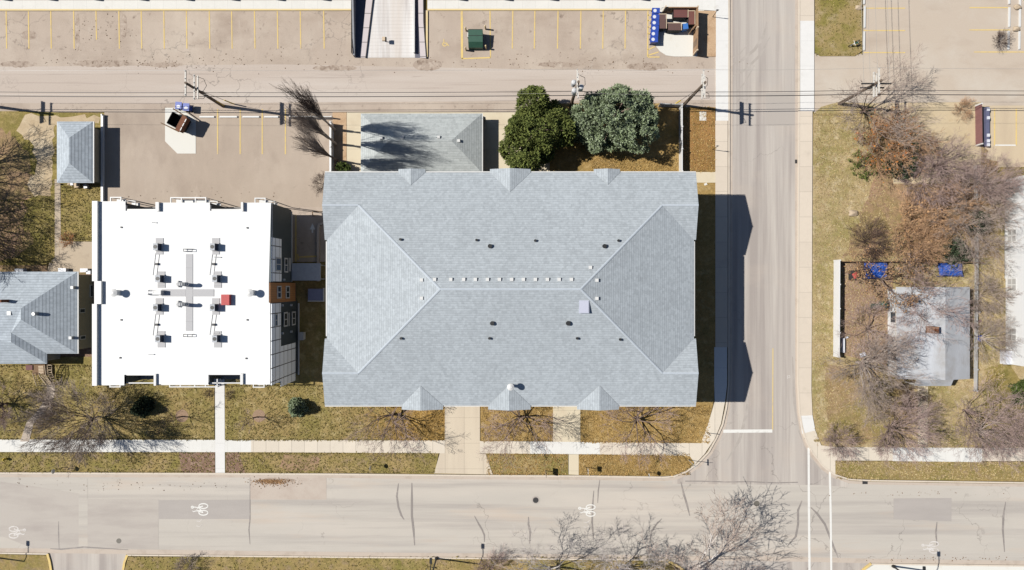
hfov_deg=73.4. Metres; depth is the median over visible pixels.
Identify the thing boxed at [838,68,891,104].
utility pole
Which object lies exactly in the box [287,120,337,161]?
bare tree
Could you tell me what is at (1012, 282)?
window
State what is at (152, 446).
pavement
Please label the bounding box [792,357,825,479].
tyre mark
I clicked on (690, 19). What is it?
dumpster
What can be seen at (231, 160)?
parking lot rear
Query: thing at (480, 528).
sealed crack
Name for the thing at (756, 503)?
manhole cover
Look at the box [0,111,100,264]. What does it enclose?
lawn
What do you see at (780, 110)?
asphalt patch
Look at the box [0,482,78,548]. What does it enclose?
concrete patch
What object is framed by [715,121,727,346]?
pavement
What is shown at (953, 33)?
parking lot
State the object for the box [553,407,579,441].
pavement
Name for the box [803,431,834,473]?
pavement
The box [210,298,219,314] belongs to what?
ac unit
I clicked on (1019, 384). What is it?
evergreen shrub
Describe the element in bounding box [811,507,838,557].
sealed crack
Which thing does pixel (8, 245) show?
bare tree
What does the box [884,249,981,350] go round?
bare tree
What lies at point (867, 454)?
pavement
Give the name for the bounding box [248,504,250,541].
sealed crack
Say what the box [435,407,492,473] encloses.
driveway
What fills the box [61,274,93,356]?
lawn
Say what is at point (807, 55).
pavement
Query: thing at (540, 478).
gutter
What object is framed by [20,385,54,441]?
path
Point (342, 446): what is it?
pavement
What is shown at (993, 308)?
bare tree
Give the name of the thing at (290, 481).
asphalt stain
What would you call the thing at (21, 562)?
lawn
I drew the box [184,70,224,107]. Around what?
utility pole
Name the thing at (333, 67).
asphalt stain
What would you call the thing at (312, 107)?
bare tree
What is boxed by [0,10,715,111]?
parking lot
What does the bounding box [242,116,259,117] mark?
wheel stop
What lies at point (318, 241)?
wall
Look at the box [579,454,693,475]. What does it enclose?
lawn
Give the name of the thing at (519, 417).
bare tree
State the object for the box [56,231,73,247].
leafy shrub
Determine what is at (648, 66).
asphalt stain
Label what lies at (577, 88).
utility pole
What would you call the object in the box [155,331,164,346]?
ac unit
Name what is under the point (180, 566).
bare shrub
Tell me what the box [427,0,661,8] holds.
pavement
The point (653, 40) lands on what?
recycling cart
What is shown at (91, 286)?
window
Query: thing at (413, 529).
sealed crack
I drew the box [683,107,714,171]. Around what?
lawn
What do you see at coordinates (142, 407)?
conifer shrub
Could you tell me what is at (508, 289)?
apartment building
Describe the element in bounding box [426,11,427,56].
yellow kerb
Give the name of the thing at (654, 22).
recycling cart
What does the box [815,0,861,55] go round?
lawn
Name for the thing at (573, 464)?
pavement
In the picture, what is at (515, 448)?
pavement
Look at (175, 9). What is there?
yellow kerb
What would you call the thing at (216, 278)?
ac unit
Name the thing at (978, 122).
fence
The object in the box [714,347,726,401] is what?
pavement
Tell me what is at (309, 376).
lawn
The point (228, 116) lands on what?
wheel stop
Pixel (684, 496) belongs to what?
sealed crack
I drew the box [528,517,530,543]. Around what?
sealed crack
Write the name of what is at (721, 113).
pavement
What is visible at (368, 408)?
fallen leaves
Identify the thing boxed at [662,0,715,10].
pavement
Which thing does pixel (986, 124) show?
storage rack
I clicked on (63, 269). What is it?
planter
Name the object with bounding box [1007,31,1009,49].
wheel stop
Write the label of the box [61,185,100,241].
lawn
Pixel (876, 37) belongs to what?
power line
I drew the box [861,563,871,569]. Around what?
yellow kerb
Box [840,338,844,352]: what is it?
bench
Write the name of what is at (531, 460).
lawn
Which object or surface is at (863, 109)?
bare tree
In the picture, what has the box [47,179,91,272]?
patio
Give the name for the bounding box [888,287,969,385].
house
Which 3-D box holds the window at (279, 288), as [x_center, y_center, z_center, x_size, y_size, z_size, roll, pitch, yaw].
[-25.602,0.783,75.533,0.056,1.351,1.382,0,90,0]
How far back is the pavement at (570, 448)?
81.88 m
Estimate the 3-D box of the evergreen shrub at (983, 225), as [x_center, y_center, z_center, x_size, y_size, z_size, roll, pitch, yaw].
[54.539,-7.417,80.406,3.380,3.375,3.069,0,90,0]
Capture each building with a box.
[322,168,698,410]
[1000,176,1023,365]
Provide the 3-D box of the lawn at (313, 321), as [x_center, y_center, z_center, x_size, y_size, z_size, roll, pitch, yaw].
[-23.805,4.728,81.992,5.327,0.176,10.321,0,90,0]
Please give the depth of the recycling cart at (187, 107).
80.96 m
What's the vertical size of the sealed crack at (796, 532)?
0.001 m
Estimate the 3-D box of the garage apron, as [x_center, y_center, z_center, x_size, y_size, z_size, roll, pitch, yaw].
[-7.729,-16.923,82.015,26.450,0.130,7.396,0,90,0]
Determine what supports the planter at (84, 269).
on the patio
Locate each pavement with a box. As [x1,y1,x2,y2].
[0,0,350,8]
[0,439,213,451]
[214,440,250,451]
[215,379,224,472]
[251,440,444,452]
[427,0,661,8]
[480,441,529,453]
[530,441,599,453]
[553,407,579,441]
[569,454,578,474]
[600,402,724,463]
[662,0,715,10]
[696,172,714,182]
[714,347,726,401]
[715,0,727,120]
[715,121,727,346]
[799,111,812,415]
[800,0,813,20]
[800,21,813,111]
[800,415,814,433]
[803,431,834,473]
[835,447,1023,460]
[866,565,1023,569]
[893,448,981,461]
[918,386,927,447]
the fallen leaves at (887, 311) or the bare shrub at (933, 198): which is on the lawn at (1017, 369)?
the fallen leaves at (887, 311)
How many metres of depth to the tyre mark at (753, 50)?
81.99 m
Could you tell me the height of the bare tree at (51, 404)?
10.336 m
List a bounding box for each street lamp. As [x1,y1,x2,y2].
[429,557,437,569]
[891,565,925,569]
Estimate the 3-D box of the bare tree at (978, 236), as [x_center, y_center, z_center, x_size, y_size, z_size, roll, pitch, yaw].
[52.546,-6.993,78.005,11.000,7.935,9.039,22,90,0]
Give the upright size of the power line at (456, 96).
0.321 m
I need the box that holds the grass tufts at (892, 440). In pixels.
[814,112,1023,479]
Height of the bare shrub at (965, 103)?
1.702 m
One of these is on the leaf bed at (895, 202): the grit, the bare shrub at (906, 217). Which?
the bare shrub at (906, 217)
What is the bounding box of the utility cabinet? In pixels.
[298,332,304,339]
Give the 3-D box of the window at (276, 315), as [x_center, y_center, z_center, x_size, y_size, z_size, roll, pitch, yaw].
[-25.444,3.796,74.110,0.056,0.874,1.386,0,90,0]
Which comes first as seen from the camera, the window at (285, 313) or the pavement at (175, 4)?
the window at (285, 313)
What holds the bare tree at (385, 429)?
on the lawn at (309, 376)
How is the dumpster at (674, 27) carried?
on the concrete pad at (680, 44)
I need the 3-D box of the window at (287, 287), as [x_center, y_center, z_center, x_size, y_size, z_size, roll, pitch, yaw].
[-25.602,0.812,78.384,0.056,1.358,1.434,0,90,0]
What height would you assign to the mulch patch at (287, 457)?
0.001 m
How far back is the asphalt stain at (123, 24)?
81.99 m
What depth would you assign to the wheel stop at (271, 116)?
81.85 m
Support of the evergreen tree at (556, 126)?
on the ground at (323, 268)
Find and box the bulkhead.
[308,288,325,301]
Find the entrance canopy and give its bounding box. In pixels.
[292,263,325,280]
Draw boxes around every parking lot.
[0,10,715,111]
[814,0,1023,145]
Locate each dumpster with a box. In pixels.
[161,108,190,132]
[658,14,666,31]
[666,23,681,32]
[672,9,686,20]
[686,10,694,27]
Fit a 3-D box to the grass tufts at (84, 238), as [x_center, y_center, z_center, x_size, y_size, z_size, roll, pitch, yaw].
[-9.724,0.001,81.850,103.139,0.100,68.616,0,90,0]
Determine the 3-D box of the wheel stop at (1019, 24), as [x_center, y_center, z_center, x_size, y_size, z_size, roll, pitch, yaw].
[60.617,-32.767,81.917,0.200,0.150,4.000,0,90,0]
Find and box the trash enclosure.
[662,5,698,55]
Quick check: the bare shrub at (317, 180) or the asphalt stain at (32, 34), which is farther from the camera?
the asphalt stain at (32, 34)
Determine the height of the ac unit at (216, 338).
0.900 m
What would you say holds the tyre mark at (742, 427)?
on the avenue at (770, 447)
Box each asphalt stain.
[0,61,36,67]
[21,30,36,39]
[72,59,130,67]
[75,13,79,50]
[120,14,126,38]
[140,61,183,67]
[256,478,295,483]
[313,65,356,70]
[413,58,441,69]
[536,61,579,67]
[627,62,666,70]
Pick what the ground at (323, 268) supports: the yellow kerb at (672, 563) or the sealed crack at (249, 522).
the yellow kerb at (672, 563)
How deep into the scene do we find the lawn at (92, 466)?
81.90 m
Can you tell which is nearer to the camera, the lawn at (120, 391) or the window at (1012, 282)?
the window at (1012, 282)
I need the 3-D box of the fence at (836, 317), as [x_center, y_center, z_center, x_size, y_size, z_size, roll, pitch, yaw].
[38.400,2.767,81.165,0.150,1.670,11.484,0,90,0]
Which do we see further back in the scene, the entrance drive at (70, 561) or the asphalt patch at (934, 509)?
the entrance drive at (70, 561)
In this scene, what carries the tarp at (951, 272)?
on the lawn at (1017, 369)
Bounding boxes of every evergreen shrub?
[335,161,351,170]
[848,149,886,181]
[883,141,924,180]
[938,235,971,269]
[960,210,990,234]
[1008,379,1023,405]
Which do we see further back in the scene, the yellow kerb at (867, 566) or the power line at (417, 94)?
the yellow kerb at (867, 566)
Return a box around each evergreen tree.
[497,85,576,170]
[569,83,659,154]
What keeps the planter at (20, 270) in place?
on the lawn at (29, 268)
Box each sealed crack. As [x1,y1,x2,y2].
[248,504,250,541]
[396,483,403,519]
[411,483,414,544]
[474,516,484,541]
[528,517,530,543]
[591,491,593,540]
[649,518,661,541]
[681,483,689,515]
[685,481,797,482]
[788,501,801,544]
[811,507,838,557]
[1002,502,1005,551]
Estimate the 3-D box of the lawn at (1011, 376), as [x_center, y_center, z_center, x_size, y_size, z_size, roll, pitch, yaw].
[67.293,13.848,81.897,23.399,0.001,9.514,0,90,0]
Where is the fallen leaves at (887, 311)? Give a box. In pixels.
[815,114,1004,477]
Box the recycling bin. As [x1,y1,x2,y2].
[681,23,687,31]
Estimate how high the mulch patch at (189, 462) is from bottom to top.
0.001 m
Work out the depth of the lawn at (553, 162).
81.89 m
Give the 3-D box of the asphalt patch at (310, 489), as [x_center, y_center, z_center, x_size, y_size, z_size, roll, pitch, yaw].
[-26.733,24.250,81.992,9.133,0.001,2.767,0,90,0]
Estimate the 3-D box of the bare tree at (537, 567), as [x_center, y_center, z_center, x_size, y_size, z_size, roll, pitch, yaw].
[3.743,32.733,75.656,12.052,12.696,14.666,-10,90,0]
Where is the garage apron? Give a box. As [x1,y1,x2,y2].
[347,112,549,170]
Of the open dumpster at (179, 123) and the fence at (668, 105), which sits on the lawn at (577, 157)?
the fence at (668, 105)
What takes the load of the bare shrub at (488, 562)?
on the lawn at (256, 564)
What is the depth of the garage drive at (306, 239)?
82.00 m
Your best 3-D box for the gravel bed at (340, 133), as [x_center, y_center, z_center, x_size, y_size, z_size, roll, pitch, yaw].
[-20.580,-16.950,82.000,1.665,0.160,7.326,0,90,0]
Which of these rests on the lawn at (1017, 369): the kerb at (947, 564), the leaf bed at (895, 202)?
the leaf bed at (895, 202)
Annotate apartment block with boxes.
[92,197,299,387]
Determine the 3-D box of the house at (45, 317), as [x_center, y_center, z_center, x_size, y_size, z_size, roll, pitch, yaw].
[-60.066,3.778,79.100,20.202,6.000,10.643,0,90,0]
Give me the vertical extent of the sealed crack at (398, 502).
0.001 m
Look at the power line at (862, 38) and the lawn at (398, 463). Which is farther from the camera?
the lawn at (398, 463)
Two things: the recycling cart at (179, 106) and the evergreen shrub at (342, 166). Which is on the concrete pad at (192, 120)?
the recycling cart at (179, 106)
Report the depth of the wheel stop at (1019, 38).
81.84 m
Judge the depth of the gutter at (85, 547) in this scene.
81.99 m
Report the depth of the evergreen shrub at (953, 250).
80.55 m
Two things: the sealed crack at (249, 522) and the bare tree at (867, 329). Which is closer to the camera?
the bare tree at (867, 329)
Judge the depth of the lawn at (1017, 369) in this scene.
81.90 m
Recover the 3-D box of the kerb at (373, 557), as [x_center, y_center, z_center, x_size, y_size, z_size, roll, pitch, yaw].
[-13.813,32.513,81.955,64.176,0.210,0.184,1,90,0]
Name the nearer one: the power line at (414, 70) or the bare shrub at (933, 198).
the power line at (414, 70)
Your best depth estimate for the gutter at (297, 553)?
81.99 m
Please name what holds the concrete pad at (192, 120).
on the parking lot rear at (231, 160)
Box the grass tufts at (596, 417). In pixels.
[390,106,715,475]
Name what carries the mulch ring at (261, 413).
on the lawn at (309, 376)
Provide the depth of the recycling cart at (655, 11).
80.96 m
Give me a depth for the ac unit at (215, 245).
72.54 m
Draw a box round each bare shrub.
[169,554,198,569]
[224,390,234,399]
[311,172,323,196]
[471,545,509,569]
[820,421,862,466]
[846,214,895,268]
[852,104,924,183]
[878,100,951,178]
[885,185,958,264]
[894,152,982,213]
[895,379,934,412]
[923,171,987,240]
[935,166,1023,231]
[952,95,975,120]
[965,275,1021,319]
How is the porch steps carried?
on the lawn at (120, 391)
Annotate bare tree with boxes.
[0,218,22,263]
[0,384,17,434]
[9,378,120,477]
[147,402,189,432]
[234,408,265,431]
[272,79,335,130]
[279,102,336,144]
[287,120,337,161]
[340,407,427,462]
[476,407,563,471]
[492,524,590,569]
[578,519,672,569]
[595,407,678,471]
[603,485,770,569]
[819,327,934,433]
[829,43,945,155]
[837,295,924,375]
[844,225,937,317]
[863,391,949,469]
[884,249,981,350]
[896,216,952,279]
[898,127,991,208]
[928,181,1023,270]
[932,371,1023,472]
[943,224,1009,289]
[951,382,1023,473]
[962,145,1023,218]
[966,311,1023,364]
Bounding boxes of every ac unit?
[153,238,162,253]
[153,298,162,314]
[155,271,164,287]
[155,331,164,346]
[210,238,219,253]
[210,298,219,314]
[212,271,221,287]
[212,331,221,346]
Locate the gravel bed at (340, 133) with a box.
[333,112,346,170]
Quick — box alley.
[0,64,715,102]
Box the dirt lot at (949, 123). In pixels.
[871,102,980,183]
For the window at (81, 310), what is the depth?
79.87 m
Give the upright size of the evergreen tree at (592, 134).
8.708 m
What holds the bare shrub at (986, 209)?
on the leaf bed at (895, 202)
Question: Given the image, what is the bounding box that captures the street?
[0,474,1023,560]
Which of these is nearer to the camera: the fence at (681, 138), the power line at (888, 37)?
the power line at (888, 37)
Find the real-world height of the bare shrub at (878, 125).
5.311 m
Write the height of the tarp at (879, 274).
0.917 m
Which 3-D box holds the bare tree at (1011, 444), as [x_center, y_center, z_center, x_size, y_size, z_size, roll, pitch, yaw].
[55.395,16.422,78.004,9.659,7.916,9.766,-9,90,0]
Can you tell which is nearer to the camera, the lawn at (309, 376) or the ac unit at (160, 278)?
the ac unit at (160, 278)
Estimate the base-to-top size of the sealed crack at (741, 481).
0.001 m
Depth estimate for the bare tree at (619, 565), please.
76.94 m
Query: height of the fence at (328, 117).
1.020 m
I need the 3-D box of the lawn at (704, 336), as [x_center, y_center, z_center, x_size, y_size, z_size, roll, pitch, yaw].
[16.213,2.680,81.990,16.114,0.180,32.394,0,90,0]
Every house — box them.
[0,272,92,363]
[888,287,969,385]
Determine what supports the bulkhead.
on the lawn at (313, 321)
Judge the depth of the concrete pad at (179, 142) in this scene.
81.97 m
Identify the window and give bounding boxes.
[79,308,84,312]
[90,285,92,296]
[275,257,281,271]
[275,314,277,326]
[277,286,281,298]
[284,258,287,272]
[284,312,287,326]
[286,286,289,297]
[292,311,295,324]
[891,312,895,360]
[1007,229,1016,241]
[1007,278,1016,290]
[1007,328,1016,340]
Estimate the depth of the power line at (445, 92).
76.79 m
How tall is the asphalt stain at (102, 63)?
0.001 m
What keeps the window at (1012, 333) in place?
in the building at (1015, 279)
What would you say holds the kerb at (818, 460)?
on the ground at (323, 268)
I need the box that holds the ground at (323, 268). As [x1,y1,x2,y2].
[43,0,1023,569]
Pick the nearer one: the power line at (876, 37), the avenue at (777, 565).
the power line at (876, 37)
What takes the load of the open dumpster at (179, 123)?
on the concrete pad at (179, 142)
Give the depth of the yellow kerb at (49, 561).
81.85 m
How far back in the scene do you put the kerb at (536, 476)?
81.85 m
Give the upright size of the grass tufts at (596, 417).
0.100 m
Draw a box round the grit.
[17,12,1006,561]
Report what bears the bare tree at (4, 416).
on the lawn at (120, 391)
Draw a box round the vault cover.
[699,111,705,120]
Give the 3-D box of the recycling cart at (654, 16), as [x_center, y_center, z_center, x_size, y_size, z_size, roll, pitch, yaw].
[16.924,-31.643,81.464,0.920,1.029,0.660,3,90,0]
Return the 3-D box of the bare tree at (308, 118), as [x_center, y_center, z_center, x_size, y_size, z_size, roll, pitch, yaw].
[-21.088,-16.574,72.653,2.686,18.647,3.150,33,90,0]
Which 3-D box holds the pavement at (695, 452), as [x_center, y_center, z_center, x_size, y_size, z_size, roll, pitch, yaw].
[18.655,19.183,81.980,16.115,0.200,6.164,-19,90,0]
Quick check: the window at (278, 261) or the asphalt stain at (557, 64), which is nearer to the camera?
the window at (278, 261)
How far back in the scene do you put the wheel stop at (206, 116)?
81.85 m
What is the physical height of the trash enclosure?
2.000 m
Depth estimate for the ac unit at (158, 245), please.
72.54 m
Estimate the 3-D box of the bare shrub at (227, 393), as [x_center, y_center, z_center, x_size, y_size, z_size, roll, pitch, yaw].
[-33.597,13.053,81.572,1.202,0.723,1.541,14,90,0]
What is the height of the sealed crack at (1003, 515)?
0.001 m
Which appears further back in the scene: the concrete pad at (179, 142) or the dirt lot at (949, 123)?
the concrete pad at (179, 142)
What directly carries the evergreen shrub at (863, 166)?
on the lawn at (1017, 369)
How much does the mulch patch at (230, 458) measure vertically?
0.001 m
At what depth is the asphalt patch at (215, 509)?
81.99 m
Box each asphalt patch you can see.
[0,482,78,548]
[88,499,157,548]
[158,500,249,518]
[250,478,325,499]
[766,93,794,125]
[893,491,950,497]
[893,498,950,520]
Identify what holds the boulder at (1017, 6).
on the parking lot at (953, 33)
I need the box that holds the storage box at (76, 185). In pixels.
[73,183,80,187]
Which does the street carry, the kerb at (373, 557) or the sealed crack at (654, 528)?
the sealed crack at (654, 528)
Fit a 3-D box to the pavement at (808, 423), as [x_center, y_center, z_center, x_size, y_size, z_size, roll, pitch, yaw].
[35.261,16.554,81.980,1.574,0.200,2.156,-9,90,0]
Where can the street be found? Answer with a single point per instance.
(355, 515)
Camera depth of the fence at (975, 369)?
81.56 m
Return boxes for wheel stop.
[199,116,214,117]
[220,116,237,117]
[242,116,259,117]
[264,116,278,117]
[863,6,865,27]
[863,31,864,50]
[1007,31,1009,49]
[1008,7,1010,26]
[1018,0,1020,26]
[1018,31,1020,49]
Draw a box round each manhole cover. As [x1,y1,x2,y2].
[532,496,539,503]
[753,499,760,507]
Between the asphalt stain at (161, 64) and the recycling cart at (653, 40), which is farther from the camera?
the asphalt stain at (161, 64)
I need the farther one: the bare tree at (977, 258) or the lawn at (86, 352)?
the lawn at (86, 352)
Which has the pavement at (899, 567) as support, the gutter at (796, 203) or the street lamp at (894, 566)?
the street lamp at (894, 566)
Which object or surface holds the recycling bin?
on the concrete pad at (680, 44)
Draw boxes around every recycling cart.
[175,102,182,110]
[183,103,192,111]
[649,31,657,38]
[649,37,657,44]
[650,20,658,25]
[650,25,658,30]
[651,8,659,13]
[651,14,658,19]
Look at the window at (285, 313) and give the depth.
77.05 m
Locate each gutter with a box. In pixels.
[0,0,732,480]
[0,548,1023,564]
[50,546,127,549]
[795,0,1023,486]
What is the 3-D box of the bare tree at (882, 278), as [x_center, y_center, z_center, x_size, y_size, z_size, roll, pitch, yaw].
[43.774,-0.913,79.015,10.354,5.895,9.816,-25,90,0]
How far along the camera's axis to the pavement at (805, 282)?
81.88 m
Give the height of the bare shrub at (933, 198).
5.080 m
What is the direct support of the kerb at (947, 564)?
on the ground at (323, 268)
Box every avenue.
[670,560,868,569]
[672,0,847,569]
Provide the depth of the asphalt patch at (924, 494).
81.99 m
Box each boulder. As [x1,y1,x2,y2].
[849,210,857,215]
[1013,4,1021,9]
[1013,26,1019,30]
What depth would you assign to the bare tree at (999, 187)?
78.42 m
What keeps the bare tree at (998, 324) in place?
on the lawn at (1017, 369)
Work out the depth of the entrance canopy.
79.20 m
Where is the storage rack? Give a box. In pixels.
[983,107,989,146]
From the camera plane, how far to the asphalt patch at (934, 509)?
81.99 m
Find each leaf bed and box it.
[0,128,32,260]
[822,361,914,443]
[842,145,1001,260]
[843,262,892,365]
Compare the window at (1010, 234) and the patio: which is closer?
the window at (1010, 234)
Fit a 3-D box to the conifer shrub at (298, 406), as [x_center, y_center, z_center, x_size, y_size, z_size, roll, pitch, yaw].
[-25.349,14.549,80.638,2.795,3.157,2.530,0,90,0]
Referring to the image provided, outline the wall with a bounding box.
[317,222,323,262]
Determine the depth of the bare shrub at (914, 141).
79.65 m
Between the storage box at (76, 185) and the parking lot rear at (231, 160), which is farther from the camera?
the parking lot rear at (231, 160)
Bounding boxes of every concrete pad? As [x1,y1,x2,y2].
[165,108,195,126]
[165,108,195,153]
[655,8,703,56]
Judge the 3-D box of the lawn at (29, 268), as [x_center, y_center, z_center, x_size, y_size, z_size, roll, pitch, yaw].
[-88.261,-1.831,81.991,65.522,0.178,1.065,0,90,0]
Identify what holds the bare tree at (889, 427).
on the lawn at (1017, 369)
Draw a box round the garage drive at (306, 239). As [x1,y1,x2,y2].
[284,207,324,261]
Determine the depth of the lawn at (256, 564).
81.90 m
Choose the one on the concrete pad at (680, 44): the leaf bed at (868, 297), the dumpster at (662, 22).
the dumpster at (662, 22)
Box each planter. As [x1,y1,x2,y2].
[15,268,26,271]
[58,268,68,271]
[80,268,90,271]
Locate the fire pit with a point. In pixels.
(851, 275)
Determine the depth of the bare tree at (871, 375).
77.03 m
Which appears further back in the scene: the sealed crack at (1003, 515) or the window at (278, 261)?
the sealed crack at (1003, 515)
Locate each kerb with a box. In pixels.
[0,0,729,477]
[0,9,350,10]
[0,552,48,554]
[46,554,52,569]
[122,554,127,569]
[127,554,663,560]
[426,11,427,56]
[427,9,651,10]
[666,559,684,569]
[797,0,1023,483]
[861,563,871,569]
[871,563,1023,566]
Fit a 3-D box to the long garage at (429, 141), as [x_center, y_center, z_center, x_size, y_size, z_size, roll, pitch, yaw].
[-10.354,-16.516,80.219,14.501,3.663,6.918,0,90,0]
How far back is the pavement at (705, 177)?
81.88 m
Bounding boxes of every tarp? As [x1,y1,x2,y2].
[863,262,887,278]
[937,263,962,276]
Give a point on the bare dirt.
(37, 131)
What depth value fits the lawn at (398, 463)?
81.90 m
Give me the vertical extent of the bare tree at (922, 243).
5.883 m
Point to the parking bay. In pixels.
(1005, 125)
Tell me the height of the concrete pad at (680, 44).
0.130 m
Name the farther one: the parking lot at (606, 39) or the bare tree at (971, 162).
the parking lot at (606, 39)
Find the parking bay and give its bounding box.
[982,106,1023,166]
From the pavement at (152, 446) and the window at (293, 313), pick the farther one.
the pavement at (152, 446)
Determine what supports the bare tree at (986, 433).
on the lawn at (1017, 369)
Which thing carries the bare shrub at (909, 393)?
on the lawn at (1017, 369)
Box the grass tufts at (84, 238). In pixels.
[0,0,862,569]
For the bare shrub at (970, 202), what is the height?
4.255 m
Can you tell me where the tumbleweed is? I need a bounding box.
[991,28,1013,48]
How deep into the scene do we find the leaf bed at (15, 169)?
81.90 m
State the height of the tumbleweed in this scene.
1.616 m
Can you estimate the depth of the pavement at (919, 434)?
81.87 m
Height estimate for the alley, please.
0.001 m
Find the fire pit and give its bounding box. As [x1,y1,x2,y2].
[848,270,859,279]
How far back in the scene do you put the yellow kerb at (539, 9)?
81.88 m
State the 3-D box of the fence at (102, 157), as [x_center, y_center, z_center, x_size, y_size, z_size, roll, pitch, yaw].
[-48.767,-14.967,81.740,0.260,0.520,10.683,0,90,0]
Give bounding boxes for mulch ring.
[176,410,187,421]
[253,410,264,421]
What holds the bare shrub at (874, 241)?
on the lawn at (1017, 369)
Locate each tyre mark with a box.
[725,385,748,462]
[733,22,766,64]
[733,37,769,75]
[733,65,754,95]
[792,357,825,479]
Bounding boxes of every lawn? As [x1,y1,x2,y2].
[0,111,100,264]
[0,265,47,271]
[0,357,214,439]
[0,452,190,472]
[0,554,49,569]
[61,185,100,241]
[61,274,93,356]
[125,556,678,569]
[225,368,444,439]
[225,452,438,472]
[290,281,326,367]
[480,407,552,440]
[486,453,567,473]
[549,159,557,169]
[550,103,679,170]
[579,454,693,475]
[580,183,714,442]
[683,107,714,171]
[811,102,1023,447]
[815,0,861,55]
[835,461,1023,480]
[979,364,1023,439]
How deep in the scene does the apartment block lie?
72.68 m
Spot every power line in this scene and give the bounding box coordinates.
[13,68,978,70]
[13,94,977,96]
[18,92,970,94]
[31,90,970,92]
[861,0,863,76]
[875,0,877,76]
[887,0,889,73]
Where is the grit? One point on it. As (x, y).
(273, 196)
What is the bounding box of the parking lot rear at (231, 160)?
[104,109,332,261]
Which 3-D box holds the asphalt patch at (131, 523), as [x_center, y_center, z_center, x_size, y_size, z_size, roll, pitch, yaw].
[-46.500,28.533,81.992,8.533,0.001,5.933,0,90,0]
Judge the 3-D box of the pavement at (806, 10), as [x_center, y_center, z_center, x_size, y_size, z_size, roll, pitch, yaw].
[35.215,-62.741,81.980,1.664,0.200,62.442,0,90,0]
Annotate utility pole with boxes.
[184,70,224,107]
[569,69,586,105]
[683,70,708,106]
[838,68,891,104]
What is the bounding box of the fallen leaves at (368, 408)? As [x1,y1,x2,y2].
[0,110,714,485]
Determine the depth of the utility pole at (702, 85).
74.32 m
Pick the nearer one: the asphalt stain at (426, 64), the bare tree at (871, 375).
the bare tree at (871, 375)
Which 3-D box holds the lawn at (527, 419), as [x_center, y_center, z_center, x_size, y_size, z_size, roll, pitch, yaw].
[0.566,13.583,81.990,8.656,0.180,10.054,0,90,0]
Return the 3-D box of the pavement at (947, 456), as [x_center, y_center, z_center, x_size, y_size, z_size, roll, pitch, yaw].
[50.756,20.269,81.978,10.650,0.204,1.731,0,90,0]
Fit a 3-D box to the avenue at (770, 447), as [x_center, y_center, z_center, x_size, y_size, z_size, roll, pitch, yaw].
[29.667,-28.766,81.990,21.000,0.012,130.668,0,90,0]
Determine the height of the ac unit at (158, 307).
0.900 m
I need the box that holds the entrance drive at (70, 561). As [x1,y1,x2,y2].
[49,553,125,569]
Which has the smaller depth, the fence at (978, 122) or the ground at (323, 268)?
the fence at (978, 122)
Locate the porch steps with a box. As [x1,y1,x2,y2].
[26,364,58,385]
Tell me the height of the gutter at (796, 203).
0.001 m
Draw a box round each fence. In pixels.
[101,114,104,200]
[289,116,333,118]
[329,121,333,170]
[658,103,682,106]
[679,104,682,170]
[833,260,840,357]
[840,261,984,262]
[973,165,979,391]
[975,103,982,145]
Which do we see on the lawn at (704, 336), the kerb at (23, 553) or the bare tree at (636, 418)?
the bare tree at (636, 418)
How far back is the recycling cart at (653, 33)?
80.96 m
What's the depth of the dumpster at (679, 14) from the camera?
80.75 m
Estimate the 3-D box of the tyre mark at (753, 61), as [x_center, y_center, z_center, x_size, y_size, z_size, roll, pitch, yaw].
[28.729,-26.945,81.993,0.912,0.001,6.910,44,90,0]
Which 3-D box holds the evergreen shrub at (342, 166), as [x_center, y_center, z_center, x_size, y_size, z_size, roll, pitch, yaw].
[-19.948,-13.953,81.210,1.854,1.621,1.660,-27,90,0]
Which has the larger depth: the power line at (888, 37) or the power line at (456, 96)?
the power line at (456, 96)
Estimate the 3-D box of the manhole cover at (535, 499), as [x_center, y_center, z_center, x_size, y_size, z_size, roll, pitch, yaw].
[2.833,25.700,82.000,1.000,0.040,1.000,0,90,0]
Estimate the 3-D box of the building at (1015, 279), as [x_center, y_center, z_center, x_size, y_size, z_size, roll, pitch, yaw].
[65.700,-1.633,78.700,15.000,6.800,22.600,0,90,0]
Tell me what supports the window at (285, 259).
in the apartment block
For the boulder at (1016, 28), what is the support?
on the parking lot at (953, 33)
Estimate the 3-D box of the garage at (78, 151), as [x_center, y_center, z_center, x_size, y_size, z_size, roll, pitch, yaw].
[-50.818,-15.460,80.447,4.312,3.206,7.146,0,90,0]
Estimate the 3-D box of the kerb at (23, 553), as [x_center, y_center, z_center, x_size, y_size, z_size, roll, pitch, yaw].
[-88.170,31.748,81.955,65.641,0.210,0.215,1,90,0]
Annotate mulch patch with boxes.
[179,452,214,472]
[226,453,244,472]
[280,454,319,471]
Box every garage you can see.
[57,121,100,182]
[361,113,485,170]
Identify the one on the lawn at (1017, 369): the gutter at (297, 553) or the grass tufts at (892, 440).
the grass tufts at (892, 440)
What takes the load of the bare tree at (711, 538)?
on the lawn at (256, 564)
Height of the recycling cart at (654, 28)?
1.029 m
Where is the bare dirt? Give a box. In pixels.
[16,113,99,196]
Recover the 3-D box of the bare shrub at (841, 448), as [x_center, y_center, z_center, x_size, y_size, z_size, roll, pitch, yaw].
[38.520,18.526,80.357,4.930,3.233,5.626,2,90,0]
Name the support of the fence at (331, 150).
on the parking lot rear at (231, 160)
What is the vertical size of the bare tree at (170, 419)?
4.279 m
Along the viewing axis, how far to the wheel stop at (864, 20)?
81.84 m
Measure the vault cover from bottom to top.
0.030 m
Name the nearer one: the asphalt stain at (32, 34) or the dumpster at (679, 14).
the dumpster at (679, 14)
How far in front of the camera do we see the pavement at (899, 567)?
81.88 m
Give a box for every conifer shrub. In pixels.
[129,395,154,418]
[288,397,310,417]
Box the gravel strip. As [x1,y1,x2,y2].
[697,11,715,56]
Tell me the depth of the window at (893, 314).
80.59 m

